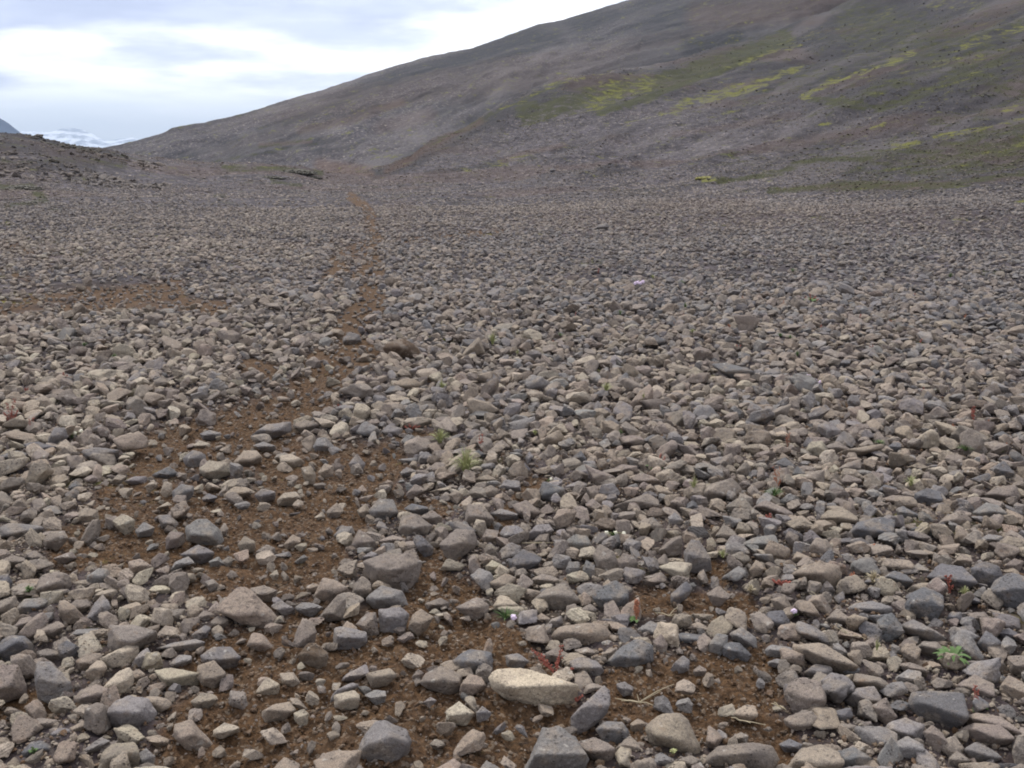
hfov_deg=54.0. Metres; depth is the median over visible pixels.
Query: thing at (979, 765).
stone
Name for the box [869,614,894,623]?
stone
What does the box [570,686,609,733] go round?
rock
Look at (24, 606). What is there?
stone
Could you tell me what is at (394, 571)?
boulder
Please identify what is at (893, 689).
stone
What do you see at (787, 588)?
stone
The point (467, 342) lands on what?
boulder
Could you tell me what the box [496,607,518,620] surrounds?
thrift plant
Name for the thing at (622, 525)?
stone
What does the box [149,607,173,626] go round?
stone
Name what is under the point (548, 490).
stone
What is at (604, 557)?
stone
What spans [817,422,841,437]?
stone
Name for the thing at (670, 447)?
stone
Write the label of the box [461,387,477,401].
stone
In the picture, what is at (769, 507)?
stone
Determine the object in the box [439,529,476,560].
rock
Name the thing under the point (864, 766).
stone
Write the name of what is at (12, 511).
stone
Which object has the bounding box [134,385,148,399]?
stone
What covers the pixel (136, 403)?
stone
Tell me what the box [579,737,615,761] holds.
stone
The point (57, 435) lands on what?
stone
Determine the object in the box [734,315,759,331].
stone
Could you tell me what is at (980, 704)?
stone
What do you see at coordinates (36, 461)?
stone
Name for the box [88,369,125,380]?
stone
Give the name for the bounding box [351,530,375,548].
stone
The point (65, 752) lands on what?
stone
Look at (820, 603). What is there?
stone
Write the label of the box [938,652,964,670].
stone
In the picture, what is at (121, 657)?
stone
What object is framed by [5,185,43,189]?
heath hummock
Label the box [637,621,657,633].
stone
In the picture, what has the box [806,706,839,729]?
stone
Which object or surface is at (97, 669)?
stone
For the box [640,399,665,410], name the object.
stone
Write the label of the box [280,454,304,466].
stone
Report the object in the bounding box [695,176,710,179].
moss cushion
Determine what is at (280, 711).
stone
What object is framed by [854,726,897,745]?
stone
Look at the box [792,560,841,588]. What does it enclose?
boulder
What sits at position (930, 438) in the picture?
stone
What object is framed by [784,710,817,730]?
stone
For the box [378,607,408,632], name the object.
stone
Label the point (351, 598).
stone
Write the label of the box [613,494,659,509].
rock
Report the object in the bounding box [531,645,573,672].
red sorrel
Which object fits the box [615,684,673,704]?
dry twig
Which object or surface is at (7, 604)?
stone
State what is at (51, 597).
stone
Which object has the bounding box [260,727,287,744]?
stone
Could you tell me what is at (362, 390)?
stone
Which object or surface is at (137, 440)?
stone
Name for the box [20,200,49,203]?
heath hummock
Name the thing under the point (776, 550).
stone
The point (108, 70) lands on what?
sky
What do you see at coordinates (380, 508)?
rock
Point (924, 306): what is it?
rubble
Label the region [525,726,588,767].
rock
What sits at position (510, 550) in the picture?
stone
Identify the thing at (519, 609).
stone
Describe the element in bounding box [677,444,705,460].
stone
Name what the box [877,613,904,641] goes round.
stone
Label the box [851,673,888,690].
stone
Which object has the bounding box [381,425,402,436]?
rock
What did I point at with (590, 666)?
stone
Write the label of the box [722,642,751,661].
stone
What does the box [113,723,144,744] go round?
stone
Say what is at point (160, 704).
stone
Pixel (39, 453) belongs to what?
stone
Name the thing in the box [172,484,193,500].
stone
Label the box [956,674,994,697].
rock
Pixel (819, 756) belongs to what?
rock
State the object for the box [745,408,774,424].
stone
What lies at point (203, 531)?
rock
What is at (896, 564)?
stone
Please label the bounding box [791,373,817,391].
stone
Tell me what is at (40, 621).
stone
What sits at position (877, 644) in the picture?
grass tuft
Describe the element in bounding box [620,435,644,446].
stone
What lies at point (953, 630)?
stone
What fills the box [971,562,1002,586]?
boulder
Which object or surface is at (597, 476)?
rock
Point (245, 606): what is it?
stone
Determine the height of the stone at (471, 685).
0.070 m
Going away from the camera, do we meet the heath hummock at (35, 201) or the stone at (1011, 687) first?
the stone at (1011, 687)
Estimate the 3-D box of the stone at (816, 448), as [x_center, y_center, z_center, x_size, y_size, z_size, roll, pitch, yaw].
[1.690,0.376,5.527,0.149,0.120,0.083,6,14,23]
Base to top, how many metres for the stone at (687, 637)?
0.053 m
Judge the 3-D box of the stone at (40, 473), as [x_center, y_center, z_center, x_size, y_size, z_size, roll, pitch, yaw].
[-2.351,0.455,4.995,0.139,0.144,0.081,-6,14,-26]
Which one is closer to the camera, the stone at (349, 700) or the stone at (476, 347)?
the stone at (349, 700)
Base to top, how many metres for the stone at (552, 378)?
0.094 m
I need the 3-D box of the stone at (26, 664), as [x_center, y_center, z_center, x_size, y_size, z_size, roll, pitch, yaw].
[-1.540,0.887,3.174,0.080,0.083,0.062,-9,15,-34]
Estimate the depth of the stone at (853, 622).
3.43 m
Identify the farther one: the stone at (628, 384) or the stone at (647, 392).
the stone at (628, 384)
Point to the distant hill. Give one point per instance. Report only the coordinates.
(5, 126)
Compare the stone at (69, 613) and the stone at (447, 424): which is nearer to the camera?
the stone at (69, 613)
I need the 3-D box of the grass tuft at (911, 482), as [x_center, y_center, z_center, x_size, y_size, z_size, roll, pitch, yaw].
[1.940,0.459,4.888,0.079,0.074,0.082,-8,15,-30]
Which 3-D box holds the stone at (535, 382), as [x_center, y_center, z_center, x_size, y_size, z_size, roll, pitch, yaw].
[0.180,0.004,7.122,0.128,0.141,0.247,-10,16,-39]
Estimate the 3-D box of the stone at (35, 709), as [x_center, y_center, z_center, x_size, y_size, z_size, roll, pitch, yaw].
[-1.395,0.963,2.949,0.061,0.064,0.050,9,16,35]
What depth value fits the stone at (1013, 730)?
2.83 m
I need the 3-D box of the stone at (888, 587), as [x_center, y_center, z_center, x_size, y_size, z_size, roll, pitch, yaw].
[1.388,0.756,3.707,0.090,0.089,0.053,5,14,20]
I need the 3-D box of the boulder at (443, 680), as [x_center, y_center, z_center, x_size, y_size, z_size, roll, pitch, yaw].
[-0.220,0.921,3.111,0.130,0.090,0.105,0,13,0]
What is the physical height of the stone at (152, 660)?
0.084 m
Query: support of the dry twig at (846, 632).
on the ground
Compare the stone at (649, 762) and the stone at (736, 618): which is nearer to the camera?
the stone at (649, 762)
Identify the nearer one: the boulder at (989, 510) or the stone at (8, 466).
the boulder at (989, 510)
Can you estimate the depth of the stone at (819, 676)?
3.09 m
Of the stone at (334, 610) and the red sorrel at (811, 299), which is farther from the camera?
the red sorrel at (811, 299)
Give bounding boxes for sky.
[0,0,625,140]
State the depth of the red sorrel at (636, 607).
3.53 m
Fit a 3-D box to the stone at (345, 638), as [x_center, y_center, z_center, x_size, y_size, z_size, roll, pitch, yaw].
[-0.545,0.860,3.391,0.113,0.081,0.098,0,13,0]
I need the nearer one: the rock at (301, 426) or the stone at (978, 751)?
the stone at (978, 751)
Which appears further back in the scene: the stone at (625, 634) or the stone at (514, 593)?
the stone at (514, 593)
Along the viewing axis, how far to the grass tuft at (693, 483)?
4.79 m
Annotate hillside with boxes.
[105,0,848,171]
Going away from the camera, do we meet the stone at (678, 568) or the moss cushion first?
the stone at (678, 568)
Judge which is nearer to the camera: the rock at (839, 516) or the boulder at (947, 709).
the boulder at (947, 709)
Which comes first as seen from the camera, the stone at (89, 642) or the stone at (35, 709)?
the stone at (35, 709)
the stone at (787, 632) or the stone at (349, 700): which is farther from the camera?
the stone at (787, 632)
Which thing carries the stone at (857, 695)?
on the ground
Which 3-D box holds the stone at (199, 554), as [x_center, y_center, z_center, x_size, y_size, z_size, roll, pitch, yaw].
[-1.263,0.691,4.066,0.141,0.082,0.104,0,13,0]
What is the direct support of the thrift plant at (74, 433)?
on the ground
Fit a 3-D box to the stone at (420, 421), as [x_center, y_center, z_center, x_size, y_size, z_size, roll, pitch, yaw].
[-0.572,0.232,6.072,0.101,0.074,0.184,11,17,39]
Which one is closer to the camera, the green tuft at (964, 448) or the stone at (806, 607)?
the stone at (806, 607)
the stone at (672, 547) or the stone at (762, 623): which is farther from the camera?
the stone at (672, 547)
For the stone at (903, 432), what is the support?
on the ground
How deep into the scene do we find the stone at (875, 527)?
4.22 m
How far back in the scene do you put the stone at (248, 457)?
5.37 m
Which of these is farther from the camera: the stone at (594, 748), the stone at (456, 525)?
the stone at (456, 525)
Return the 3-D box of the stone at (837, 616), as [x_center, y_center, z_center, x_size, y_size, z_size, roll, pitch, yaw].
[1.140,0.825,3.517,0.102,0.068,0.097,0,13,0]
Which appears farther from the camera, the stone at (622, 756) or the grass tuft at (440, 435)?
the grass tuft at (440, 435)
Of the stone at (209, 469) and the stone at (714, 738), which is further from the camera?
the stone at (209, 469)
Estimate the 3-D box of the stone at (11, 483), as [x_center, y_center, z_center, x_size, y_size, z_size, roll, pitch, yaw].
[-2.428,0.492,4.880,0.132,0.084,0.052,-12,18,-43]
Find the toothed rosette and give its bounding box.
[934,646,970,664]
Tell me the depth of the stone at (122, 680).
3.08 m
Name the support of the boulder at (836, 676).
on the ground
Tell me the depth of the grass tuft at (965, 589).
3.61 m
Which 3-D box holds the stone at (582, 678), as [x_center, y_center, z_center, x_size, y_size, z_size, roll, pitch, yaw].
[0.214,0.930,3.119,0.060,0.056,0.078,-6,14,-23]
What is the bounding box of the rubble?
[0,0,1023,767]
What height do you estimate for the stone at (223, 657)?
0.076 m
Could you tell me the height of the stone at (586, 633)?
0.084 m
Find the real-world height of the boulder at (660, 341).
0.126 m
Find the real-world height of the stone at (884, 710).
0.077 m
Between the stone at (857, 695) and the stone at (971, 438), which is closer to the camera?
the stone at (857, 695)
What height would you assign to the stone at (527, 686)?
0.135 m
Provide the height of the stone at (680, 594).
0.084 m
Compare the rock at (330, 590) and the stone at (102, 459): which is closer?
the rock at (330, 590)
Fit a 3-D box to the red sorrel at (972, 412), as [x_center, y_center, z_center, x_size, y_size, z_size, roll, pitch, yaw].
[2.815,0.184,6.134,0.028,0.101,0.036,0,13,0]
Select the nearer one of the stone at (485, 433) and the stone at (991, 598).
the stone at (991, 598)
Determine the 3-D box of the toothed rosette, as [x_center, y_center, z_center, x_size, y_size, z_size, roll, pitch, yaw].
[1.395,0.858,3.188,0.113,0.037,0.122,0,13,0]
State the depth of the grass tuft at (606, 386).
6.85 m
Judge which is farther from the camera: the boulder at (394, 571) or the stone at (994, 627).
the boulder at (394, 571)
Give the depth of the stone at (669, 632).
3.34 m
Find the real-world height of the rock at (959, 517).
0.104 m
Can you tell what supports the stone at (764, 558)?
on the ground
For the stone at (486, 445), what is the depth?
5.52 m
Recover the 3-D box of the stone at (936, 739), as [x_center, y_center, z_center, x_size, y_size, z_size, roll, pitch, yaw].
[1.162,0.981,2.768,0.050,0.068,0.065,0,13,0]
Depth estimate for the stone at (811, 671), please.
3.14 m
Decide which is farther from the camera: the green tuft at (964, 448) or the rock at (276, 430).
the rock at (276, 430)
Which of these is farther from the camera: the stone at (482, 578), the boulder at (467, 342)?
the boulder at (467, 342)
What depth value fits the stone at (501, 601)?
3.63 m
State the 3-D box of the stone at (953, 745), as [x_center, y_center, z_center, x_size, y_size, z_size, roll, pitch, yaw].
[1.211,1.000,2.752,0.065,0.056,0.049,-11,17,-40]
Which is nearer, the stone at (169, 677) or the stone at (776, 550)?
the stone at (169, 677)
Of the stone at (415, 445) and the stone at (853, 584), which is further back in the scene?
the stone at (415, 445)
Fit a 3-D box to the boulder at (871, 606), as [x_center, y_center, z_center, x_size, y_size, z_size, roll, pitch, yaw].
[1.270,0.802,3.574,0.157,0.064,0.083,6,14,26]
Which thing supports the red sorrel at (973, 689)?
on the ground
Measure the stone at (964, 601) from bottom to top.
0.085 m
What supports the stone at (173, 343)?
on the ground
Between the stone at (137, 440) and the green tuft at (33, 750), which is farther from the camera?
the stone at (137, 440)
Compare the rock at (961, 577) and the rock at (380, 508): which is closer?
the rock at (961, 577)
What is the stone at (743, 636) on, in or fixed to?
on the ground
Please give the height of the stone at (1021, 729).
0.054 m
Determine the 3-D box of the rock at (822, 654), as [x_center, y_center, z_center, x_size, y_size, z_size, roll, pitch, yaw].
[1.008,0.881,3.216,0.200,0.098,0.136,5,14,22]
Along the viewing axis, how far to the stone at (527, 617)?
3.51 m
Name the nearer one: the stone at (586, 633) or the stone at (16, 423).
the stone at (586, 633)
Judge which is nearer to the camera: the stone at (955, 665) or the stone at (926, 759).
the stone at (926, 759)
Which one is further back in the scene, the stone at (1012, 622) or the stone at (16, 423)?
the stone at (16, 423)
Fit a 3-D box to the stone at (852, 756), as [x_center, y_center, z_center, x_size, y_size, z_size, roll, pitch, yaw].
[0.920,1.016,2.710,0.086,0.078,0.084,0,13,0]
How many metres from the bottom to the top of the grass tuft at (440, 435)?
0.108 m
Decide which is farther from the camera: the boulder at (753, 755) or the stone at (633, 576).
the stone at (633, 576)
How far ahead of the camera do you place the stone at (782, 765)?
2.66 m
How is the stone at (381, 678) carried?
on the ground
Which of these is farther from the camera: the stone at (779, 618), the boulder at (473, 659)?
the stone at (779, 618)
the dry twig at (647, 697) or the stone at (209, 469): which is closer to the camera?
the dry twig at (647, 697)
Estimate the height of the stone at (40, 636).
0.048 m
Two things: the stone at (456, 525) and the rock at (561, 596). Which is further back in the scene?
the stone at (456, 525)
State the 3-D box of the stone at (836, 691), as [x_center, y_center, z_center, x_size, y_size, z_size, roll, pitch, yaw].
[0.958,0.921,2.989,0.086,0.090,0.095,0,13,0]
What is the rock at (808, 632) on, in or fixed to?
on the ground
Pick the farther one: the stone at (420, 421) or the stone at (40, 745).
the stone at (420, 421)
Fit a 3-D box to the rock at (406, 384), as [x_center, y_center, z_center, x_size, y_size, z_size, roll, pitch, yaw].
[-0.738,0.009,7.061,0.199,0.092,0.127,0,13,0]
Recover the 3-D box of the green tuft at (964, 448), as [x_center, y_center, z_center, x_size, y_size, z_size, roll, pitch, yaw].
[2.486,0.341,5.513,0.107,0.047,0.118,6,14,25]
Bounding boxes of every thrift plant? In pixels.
[70,429,82,437]
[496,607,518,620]
[605,531,625,535]
[634,280,644,284]
[791,608,798,615]
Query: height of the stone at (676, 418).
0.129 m
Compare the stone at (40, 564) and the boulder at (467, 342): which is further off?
the boulder at (467, 342)
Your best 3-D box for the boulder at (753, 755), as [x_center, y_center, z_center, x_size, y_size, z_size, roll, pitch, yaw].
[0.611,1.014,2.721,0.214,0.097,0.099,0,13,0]
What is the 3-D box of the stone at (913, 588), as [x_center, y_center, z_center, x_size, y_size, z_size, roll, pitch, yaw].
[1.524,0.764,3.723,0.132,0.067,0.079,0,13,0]
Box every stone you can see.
[0,457,29,475]
[0,477,25,492]
[0,491,14,506]
[0,506,27,515]
[0,581,9,597]
[0,596,19,616]
[0,741,13,757]
[2,418,33,429]
[10,654,35,679]
[10,714,43,743]
[16,597,47,614]
[17,612,48,637]
[21,559,36,579]
[21,741,51,756]
[25,462,53,485]
[26,699,47,718]
[27,459,49,468]
[28,559,53,570]
[32,448,48,460]
[34,629,48,642]
[40,591,63,604]
[48,427,68,443]
[53,740,78,764]
[58,600,83,623]
[73,684,107,703]
[75,427,92,444]
[75,653,102,671]
[77,631,102,657]
[78,754,92,767]
[81,447,118,459]
[83,702,110,734]
[85,660,106,681]
[86,568,108,583]
[87,594,110,620]
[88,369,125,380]
[89,453,115,465]
[98,742,139,767]
[100,645,138,668]
[104,667,133,693]
[110,750,130,767]
[113,431,148,451]
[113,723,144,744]
[125,395,147,414]
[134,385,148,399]
[141,651,162,669]
[143,392,164,405]
[146,696,171,712]
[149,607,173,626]
[155,668,199,686]
[157,639,204,650]
[161,335,181,349]
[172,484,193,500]
[178,617,199,633]
[180,545,213,563]
[197,660,225,687]
[199,460,229,479]
[200,646,240,668]
[216,330,242,343]
[216,587,276,627]
[228,690,247,709]
[234,450,262,465]
[246,633,272,650]
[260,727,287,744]
[261,702,295,722]
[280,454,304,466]
[293,618,316,647]
[298,643,327,667]
[301,435,315,451]
[313,750,361,767]
[319,595,345,621]
[330,683,358,702]
[333,626,366,649]
[334,690,359,709]
[339,383,374,398]
[339,592,364,609]
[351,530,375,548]
[353,403,370,419]
[356,421,380,436]
[366,585,407,608]
[366,668,396,687]
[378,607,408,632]
[383,339,420,358]
[403,417,431,428]
[404,436,430,454]
[408,609,433,636]
[434,418,457,431]
[448,521,475,531]
[453,729,485,756]
[456,597,488,620]
[459,674,486,695]
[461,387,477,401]
[462,337,484,355]
[466,398,498,413]
[468,429,490,445]
[470,568,493,590]
[476,437,492,452]
[477,371,498,382]
[488,668,578,705]
[490,574,515,589]
[493,595,518,610]
[494,583,526,602]
[498,606,524,616]
[500,543,520,559]
[513,500,539,517]
[516,609,537,624]
[525,375,549,389]
[525,625,549,643]
[540,430,563,447]
[540,481,564,500]
[547,376,568,382]
[552,623,611,644]
[553,508,576,528]
[566,534,591,549]
[569,657,603,675]
[574,670,592,688]
[576,583,601,596]
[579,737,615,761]
[593,544,617,569]
[606,639,653,666]
[612,401,632,419]
[615,519,630,535]
[615,746,631,767]
[618,627,639,642]
[619,378,643,391]
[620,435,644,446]
[620,597,641,621]
[621,421,638,435]
[623,567,645,583]
[629,384,653,407]
[630,757,656,767]
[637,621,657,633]
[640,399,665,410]
[653,622,679,647]
[656,440,677,456]
[659,536,682,556]
[659,562,691,577]
[664,761,686,767]
[668,411,684,426]
[670,582,691,604]
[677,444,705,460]
[679,633,700,642]
[684,373,709,384]
[693,404,719,421]
[701,437,720,447]
[706,615,732,635]
[706,726,722,748]
[713,427,735,441]
[721,566,745,581]
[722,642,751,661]
[724,607,746,629]
[726,495,751,511]
[730,627,756,647]
[731,704,757,722]
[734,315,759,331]
[743,535,778,549]
[744,579,759,595]
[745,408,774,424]
[745,430,771,444]
[749,611,773,633]
[753,553,774,563]
[755,500,792,515]
[764,540,790,558]
[766,610,789,628]
[772,404,790,418]
[775,763,791,767]
[777,623,802,641]
[779,647,804,666]
[781,583,796,594]
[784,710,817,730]
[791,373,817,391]
[794,600,820,617]
[803,664,832,677]
[806,441,827,456]
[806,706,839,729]
[808,594,831,613]
[809,538,832,554]
[812,671,826,684]
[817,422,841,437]
[821,679,851,703]
[824,744,841,750]
[825,608,847,624]
[835,575,867,593]
[838,747,871,767]
[844,686,881,706]
[844,765,873,767]
[846,614,867,630]
[849,517,895,538]
[850,557,880,574]
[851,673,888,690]
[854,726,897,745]
[857,699,877,721]
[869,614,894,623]
[872,698,897,723]
[874,766,892,767]
[876,576,900,596]
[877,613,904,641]
[877,736,903,765]
[879,681,907,697]
[881,558,914,569]
[884,571,912,587]
[886,718,924,738]
[888,451,914,468]
[893,529,908,542]
[895,425,914,439]
[896,736,924,757]
[900,643,920,663]
[901,619,946,641]
[906,583,927,592]
[915,748,939,767]
[916,429,939,448]
[918,641,943,659]
[923,725,946,752]
[924,400,947,411]
[927,577,947,594]
[930,677,952,688]
[935,421,955,436]
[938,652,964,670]
[942,736,963,756]
[948,626,979,640]
[950,425,989,442]
[954,525,969,545]
[956,591,974,612]
[958,762,999,767]
[959,428,986,454]
[962,658,1000,683]
[964,742,1001,761]
[967,713,1020,735]
[972,696,989,712]
[976,631,1001,653]
[979,617,1005,637]
[981,588,1003,610]
[992,613,1020,629]
[994,542,1020,559]
[999,536,1023,547]
[999,676,1023,698]
[1014,727,1023,738]
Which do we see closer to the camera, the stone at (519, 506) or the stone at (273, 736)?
the stone at (273, 736)
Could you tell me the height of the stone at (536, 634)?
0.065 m
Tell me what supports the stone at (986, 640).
on the ground
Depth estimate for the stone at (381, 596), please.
3.67 m
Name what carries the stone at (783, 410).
on the ground
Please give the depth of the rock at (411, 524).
4.35 m
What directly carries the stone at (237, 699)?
on the ground
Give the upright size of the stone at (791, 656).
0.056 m
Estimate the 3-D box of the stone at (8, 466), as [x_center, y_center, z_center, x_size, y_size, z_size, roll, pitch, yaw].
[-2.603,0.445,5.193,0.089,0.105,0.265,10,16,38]
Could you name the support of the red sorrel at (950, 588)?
on the ground
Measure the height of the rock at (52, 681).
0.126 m
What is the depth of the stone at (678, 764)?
2.66 m
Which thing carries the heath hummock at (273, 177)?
on the ground
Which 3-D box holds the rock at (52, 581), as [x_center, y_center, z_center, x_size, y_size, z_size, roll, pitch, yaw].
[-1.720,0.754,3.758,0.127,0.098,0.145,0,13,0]
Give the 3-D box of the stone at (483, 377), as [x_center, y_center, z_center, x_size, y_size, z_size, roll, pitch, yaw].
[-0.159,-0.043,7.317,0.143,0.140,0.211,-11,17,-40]
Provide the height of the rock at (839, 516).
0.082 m
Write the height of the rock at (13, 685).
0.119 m
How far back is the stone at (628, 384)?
7.01 m
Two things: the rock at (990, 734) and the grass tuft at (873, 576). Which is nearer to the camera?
the rock at (990, 734)
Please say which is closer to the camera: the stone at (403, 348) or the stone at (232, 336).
the stone at (403, 348)
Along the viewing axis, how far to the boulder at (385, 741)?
2.72 m
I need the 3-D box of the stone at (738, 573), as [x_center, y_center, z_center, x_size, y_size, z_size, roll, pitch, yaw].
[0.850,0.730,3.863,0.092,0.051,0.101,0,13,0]
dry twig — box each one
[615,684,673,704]
[731,717,764,724]
[834,623,865,638]
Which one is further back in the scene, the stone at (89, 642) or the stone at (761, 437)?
the stone at (761, 437)
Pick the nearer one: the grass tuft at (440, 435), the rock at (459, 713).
the rock at (459, 713)
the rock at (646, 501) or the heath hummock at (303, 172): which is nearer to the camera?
the rock at (646, 501)
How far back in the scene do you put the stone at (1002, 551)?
3.99 m
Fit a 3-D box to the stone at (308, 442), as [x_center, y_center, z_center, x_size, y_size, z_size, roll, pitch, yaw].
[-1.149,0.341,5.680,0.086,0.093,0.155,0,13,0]
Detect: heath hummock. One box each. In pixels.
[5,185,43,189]
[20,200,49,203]
[259,176,286,178]
[279,169,317,174]
[307,175,321,178]
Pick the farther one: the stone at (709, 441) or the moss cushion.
the moss cushion
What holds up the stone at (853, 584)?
on the ground
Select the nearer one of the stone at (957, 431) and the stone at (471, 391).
the stone at (957, 431)
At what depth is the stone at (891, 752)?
2.69 m
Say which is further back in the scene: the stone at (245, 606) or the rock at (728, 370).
the rock at (728, 370)
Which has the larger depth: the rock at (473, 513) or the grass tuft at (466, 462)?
the grass tuft at (466, 462)
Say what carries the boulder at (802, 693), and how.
on the ground
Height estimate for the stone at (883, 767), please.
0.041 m
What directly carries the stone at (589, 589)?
on the ground
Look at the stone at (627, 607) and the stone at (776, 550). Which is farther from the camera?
the stone at (776, 550)
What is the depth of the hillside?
233.21 m
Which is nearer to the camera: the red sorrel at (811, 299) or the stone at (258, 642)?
the stone at (258, 642)
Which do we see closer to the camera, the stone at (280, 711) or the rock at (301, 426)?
the stone at (280, 711)
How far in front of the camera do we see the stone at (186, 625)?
3.46 m
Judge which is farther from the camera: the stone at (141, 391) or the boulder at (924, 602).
the stone at (141, 391)
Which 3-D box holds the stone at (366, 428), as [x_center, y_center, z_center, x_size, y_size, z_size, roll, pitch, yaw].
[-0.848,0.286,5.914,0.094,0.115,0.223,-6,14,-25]
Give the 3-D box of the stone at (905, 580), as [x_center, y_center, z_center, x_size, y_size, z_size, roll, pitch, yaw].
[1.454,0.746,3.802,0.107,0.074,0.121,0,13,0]
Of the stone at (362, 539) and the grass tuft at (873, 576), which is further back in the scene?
the stone at (362, 539)
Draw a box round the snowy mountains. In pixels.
[20,128,137,147]
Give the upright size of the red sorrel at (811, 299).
0.095 m
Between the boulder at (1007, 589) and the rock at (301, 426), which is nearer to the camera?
the boulder at (1007, 589)
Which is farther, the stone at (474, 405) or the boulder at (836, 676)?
the stone at (474, 405)
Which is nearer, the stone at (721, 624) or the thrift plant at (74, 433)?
the stone at (721, 624)
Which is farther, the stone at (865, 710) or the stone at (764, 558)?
the stone at (764, 558)
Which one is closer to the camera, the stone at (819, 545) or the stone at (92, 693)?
the stone at (92, 693)
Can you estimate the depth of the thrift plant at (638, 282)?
12.38 m
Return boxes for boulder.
[107,695,156,728]
[358,720,411,763]
[363,553,421,589]
[420,666,461,694]
[453,649,492,674]
[462,339,475,346]
[509,549,541,570]
[593,580,628,608]
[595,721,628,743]
[596,223,608,229]
[645,713,700,754]
[650,335,665,347]
[705,742,779,767]
[784,677,826,713]
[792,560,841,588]
[821,673,854,698]
[848,601,892,613]
[905,587,943,620]
[908,691,968,728]
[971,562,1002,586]
[972,502,1006,517]
[990,572,1023,607]
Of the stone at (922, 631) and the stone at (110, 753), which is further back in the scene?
the stone at (922, 631)
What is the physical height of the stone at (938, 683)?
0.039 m
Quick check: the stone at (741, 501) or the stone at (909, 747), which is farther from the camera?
the stone at (741, 501)
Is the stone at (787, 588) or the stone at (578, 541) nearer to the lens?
the stone at (787, 588)
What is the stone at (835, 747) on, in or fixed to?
on the ground
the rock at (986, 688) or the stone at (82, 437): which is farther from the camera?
the stone at (82, 437)
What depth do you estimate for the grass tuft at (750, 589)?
3.68 m
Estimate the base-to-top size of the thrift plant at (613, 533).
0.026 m
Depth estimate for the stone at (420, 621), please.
3.46 m
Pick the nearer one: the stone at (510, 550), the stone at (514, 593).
the stone at (514, 593)
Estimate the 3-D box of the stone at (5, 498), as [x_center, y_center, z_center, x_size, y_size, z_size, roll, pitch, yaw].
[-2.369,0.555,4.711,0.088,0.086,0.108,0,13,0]
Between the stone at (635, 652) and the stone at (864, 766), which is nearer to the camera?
the stone at (864, 766)
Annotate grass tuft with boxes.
[429,425,448,442]
[447,443,484,470]
[489,330,496,344]
[602,382,610,390]
[690,469,697,487]
[747,584,755,591]
[863,570,880,582]
[875,635,880,649]
[905,474,916,485]
[959,585,967,593]
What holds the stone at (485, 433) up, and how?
on the ground
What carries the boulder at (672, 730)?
on the ground
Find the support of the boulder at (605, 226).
on the ground
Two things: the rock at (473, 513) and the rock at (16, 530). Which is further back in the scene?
the rock at (473, 513)
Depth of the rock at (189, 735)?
2.78 m
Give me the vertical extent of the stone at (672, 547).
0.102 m
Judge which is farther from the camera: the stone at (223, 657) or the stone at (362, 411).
the stone at (362, 411)
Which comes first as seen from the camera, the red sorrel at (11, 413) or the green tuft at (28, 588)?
the green tuft at (28, 588)
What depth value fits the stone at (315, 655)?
3.24 m
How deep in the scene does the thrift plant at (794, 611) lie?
3.53 m
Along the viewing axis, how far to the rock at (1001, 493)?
4.71 m
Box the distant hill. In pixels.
[0,118,19,133]
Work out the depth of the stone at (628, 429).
5.85 m
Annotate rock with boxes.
[0,523,43,538]
[0,635,34,661]
[0,664,26,702]
[34,661,72,703]
[36,571,71,594]
[107,625,157,650]
[173,719,212,750]
[185,519,223,544]
[251,422,291,438]
[293,420,319,432]
[313,578,347,601]
[368,498,398,520]
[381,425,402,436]
[393,379,420,389]
[398,514,432,534]
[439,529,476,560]
[446,701,474,725]
[465,504,493,526]
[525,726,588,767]
[534,584,580,608]
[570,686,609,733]
[585,465,613,484]
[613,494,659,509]
[684,540,711,573]
[703,478,741,500]
[712,363,754,380]
[788,744,844,767]
[795,621,828,644]
[795,643,858,674]
[820,508,857,525]
[837,444,883,455]
[927,563,977,589]
[939,510,971,525]
[951,630,983,660]
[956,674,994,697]
[958,723,1015,744]
[985,485,1020,500]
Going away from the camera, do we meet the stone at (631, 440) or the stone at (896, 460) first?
the stone at (896, 460)
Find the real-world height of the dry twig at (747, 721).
0.010 m
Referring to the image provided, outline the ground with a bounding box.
[0,0,1023,767]
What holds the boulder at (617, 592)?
on the ground
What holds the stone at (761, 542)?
on the ground
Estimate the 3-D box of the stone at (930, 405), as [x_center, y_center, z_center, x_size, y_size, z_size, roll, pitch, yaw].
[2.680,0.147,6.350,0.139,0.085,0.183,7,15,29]
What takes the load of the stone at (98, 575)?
on the ground
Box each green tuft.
[24,584,32,591]
[28,747,37,753]
[767,485,781,495]
[956,444,973,450]
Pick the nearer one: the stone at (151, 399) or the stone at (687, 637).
the stone at (687, 637)
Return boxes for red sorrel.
[3,398,18,420]
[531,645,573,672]
[629,599,639,622]
[772,465,780,485]
[772,579,790,585]
[804,294,819,300]
[944,575,953,592]
[971,406,975,419]
[972,684,988,711]
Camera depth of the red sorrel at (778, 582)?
3.78 m
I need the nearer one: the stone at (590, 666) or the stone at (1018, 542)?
the stone at (590, 666)
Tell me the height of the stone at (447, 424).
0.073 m
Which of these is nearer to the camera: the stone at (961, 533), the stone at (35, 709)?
the stone at (35, 709)
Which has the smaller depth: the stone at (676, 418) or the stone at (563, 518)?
the stone at (563, 518)
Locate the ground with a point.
(768, 76)
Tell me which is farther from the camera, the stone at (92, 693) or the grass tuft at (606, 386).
the grass tuft at (606, 386)
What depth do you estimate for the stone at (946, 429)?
5.83 m
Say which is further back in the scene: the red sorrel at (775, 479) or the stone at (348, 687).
the red sorrel at (775, 479)
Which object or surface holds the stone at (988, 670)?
on the ground

